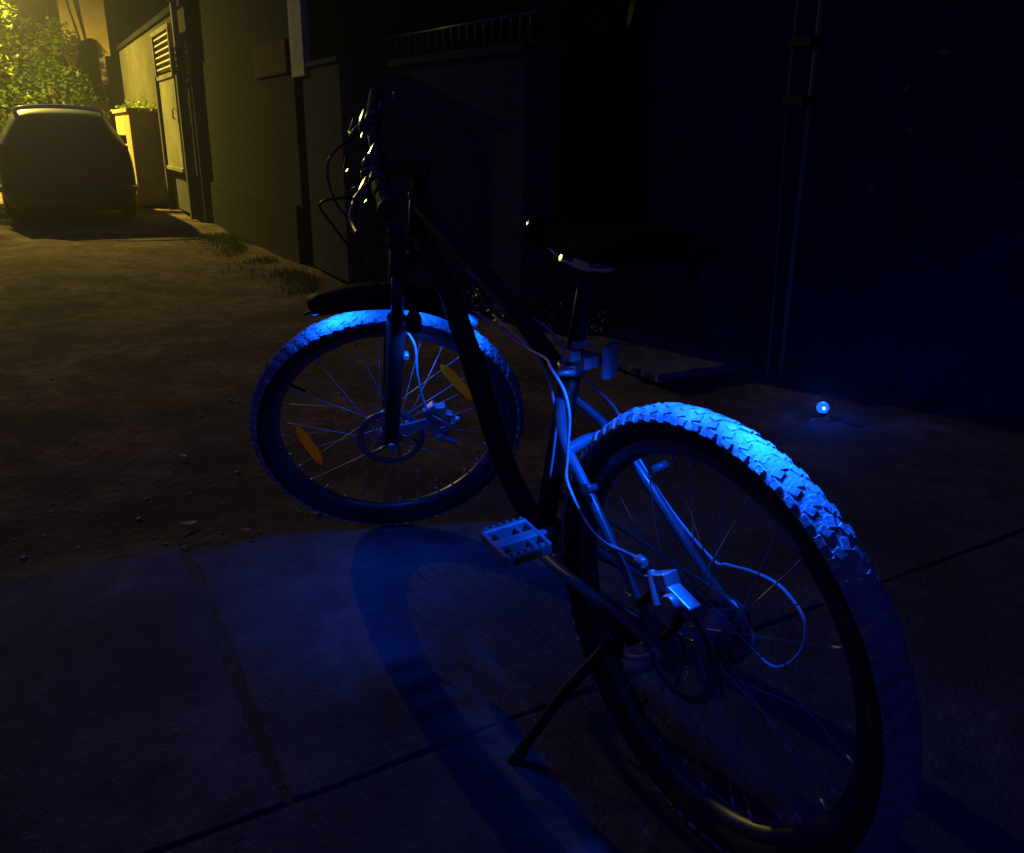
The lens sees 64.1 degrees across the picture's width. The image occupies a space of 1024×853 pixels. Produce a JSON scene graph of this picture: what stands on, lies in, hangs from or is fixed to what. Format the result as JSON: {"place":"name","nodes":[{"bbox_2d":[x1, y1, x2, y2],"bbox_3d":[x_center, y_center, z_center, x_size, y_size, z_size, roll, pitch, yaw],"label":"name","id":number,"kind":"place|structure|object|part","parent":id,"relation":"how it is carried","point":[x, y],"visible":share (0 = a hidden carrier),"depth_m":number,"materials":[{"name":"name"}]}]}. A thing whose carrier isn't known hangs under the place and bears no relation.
{"place":"outdoors","nodes":[
{"label":"outdoors","id":0,"kind":"place"},
{"bbox_2d":[0,192,910,584],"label":"ground","id":1,"kind":"structure","parent":0,"point":[172,392],"depth_m":3.51,"materials":[{"name":"grey concrete"}]},
{"bbox_2d":[0,0,18,133],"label":"tree","id":2,"kind":"object","parent":1,"relation":"on","point":[4,13],"visible":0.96,"depth_m":11.05,"materials":[{"name":"green plant"}]},
{"bbox_2d":[0,0,29,132],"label":"end wall","id":3,"kind":"structure","parent":1,"relation":"on","point":[5,75],"depth_m":19.67,"materials":[{"name":"paint"}]},
{"bbox_2d":[0,13,111,122],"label":"tree","id":4,"kind":"object","parent":1,"relation":"on","point":[56,37],"visible":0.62,"depth_m":14.73,"materials":[{"name":"green plant"}]},
{"bbox_2d":[0,104,139,218],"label":"parked car","id":5,"kind":"object","parent":1,"relation":"on","point":[63,158],"visible":1,"depth_m":9.10,"materials":[{"name":"grey paint"}]},
{"bbox_3d":[-4.971,-3.290,9.052,1.000,0.270,0.125,-10,22,-28],"label":"rear window","id":6,"kind":"part","parent":5,"relation":"part of","materials":[{"name":"black glass"}]},
{"bbox_2d":[13,0,169,131],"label":"villa","id":7,"kind":"object","parent":1,"relation":"on","point":[103,29],"visible":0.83,"depth_m":16.30,"materials":[{"name":"paint"}]},
{"bbox_2d":[76,78,110,123],"bbox_3d":[-8.465,-6.541,16.563,0.530,0.900,0.095,-10,22,-28],"label":"window","id":8,"kind":"structure","parent":7,"relation":"in","point":[104,86],"depth_m":16.55,"materials":[{"name":"black glass"}]},
{"bbox_2d":[112,108,168,204],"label":"gate pier","id":9,"kind":"structure","parent":1,"relation":"on","point":[140,129],"depth_m":11.50,"materials":[{"name":"paint"}]},
{"bbox_2d":[111,96,156,112],"bbox_3d":[-5.374,-4.572,11.645,0.614,0.229,2.244,-10,22,-28],"label":"pier plant","id":10,"kind":"object","parent":9,"relation":"on","point":[144,104],"visible":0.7,"depth_m":11.48,"materials":[{"name":"green plant"}]},
{"bbox_2d":[116,0,213,220],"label":"boundary wall","id":11,"kind":"structure","parent":1,"relation":"on","point":[134,49],"depth_m":9.61,"materials":[{"name":"beige paint"}]},
{"bbox_2d":[167,0,179,45],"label":"drainpipe","id":12,"kind":"object","parent":11,"relation":"attached to","point":[174,21],"visible":1,"depth_m":9.01,"materials":[{"name":"grey metal"}]},
{"bbox_2d":[149,23,200,218],"bbox_3d":[-4.161,-3.728,10.121,0.188,2.135,1.530,-10,22,-28],"label":"door","id":13,"kind":"structure","parent":11,"relation":"attached to","point":[181,177],"depth_m":9.94,"materials":[{"name":"paint"}]},
{"bbox_2d":[157,72,185,172],"bbox_3d":[-4.214,-3.750,10.136,0.060,1.125,1.200,-10,22,-28],"label":"door panel","id":14,"kind":"structure","parent":13,"relation":"in","point":[167,82],"depth_m":10.04,"materials":[{"name":"paint"}]},
{"bbox_2d":[178,521,195,523],"bbox_3d":[-0.908,0.267,2.289,0.055,0.010,0.025,-10,22,-28],"label":"fallen leaf","id":15,"kind":"object","parent":1,"relation":"on","point":[187,522],"visible":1,"depth_m":2.29,"materials":[{"name":"brown plant"}]},
{"bbox_2d":[172,230,380,297],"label":"grass","id":16,"kind":"structure","parent":1,"relation":"on","point":[209,237],"depth_m":6.93,"materials":[{"name":"green plant"}]},
{"bbox_2d":[194,0,644,264],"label":"house","id":17,"kind":"structure","parent":1,"relation":"on","point":[255,55],"depth_m":7.39,"materials":[{"name":"paint"}]},
{"bbox_2d":[302,10,563,320],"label":"garden wall","id":18,"kind":"structure","parent":1,"relation":"on","point":[478,126],"depth_m":4.94,"materials":[{"name":"concrete"}]},
{"bbox_2d":[452,274,621,337],"bbox_3d":[-0.016,-0.686,4.594,1.383,0.264,0.323,18,25,39],"label":"climbing plant","id":19,"kind":"object","parent":1,"relation":"on","point":[549,325],"visible":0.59,"depth_m":4.45,"materials":[{"name":"green plant"}]},
{"bbox_2d":[631,0,662,226],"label":"neighbour house","id":20,"kind":"structure","parent":1,"relation":"on","point":[648,89],"depth_m":7.78,"materials":[{"name":"paint"}]},
{"bbox_2d":[563,330,738,382],"bbox_3d":[0.667,-0.361,4.063,0.512,0.035,0.783,-10,22,-28],"label":"kerb strip","id":21,"kind":"object","parent":1,"relation":"on","point":[649,357],"visible":0.8,"depth_m":3.92,"materials":[{"name":"concrete"}]},
{"bbox_2d":[816,402,828,415],"bbox_3d":[1.207,-0.071,3.179,0.047,0.052,0.049,-10,22,-28],"label":"marker light","id":22,"kind":"object","parent":1,"relation":"on","point":[822,408],"visible":1,"depth_m":3.16,"materials":[{"name":"blue plastic"}]},
{"bbox_2d":[640,0,1023,423],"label":"yard wall","id":23,"kind":"structure","parent":1,"relation":"on","point":[720,111],"depth_m":3.60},
{"bbox_2d":[619,0,635,27],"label":"overhanging branch","id":24,"kind":"object","parent":23,"relation":"attached to","point":[630,10],"visible":1,"depth_m":3.33,"materials":[{"name":"green plant"}]},
{"bbox_2d":[766,0,824,378],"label":"drainpipe","id":25,"kind":"object","parent":23,"relation":"attached to","point":[815,42],"visible":1,"depth_m":3.42,"materials":[{"name":"grey metal"}]},
{"bbox_2d":[0,240,954,834],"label":"gravel","id":26,"kind":"structure","parent":0,"point":[184,548],"depth_m":2.50,"materials":[{"name":"grey gravel"}]},
{"bbox_2d":[0,397,1023,852],"bbox_3d":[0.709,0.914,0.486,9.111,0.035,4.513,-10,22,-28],"label":"pavement","id":27,"kind":"structure","parent":0,"point":[110,751],"depth_m":1.58,"materials":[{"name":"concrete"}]},
{"bbox_2d":[248,84,921,852],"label":"bicycle","id":28,"kind":"object","parent":27,"relation":"on","point":[870,812],"visible":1,"depth_m":1.25,"materials":[{"name":"metal"}]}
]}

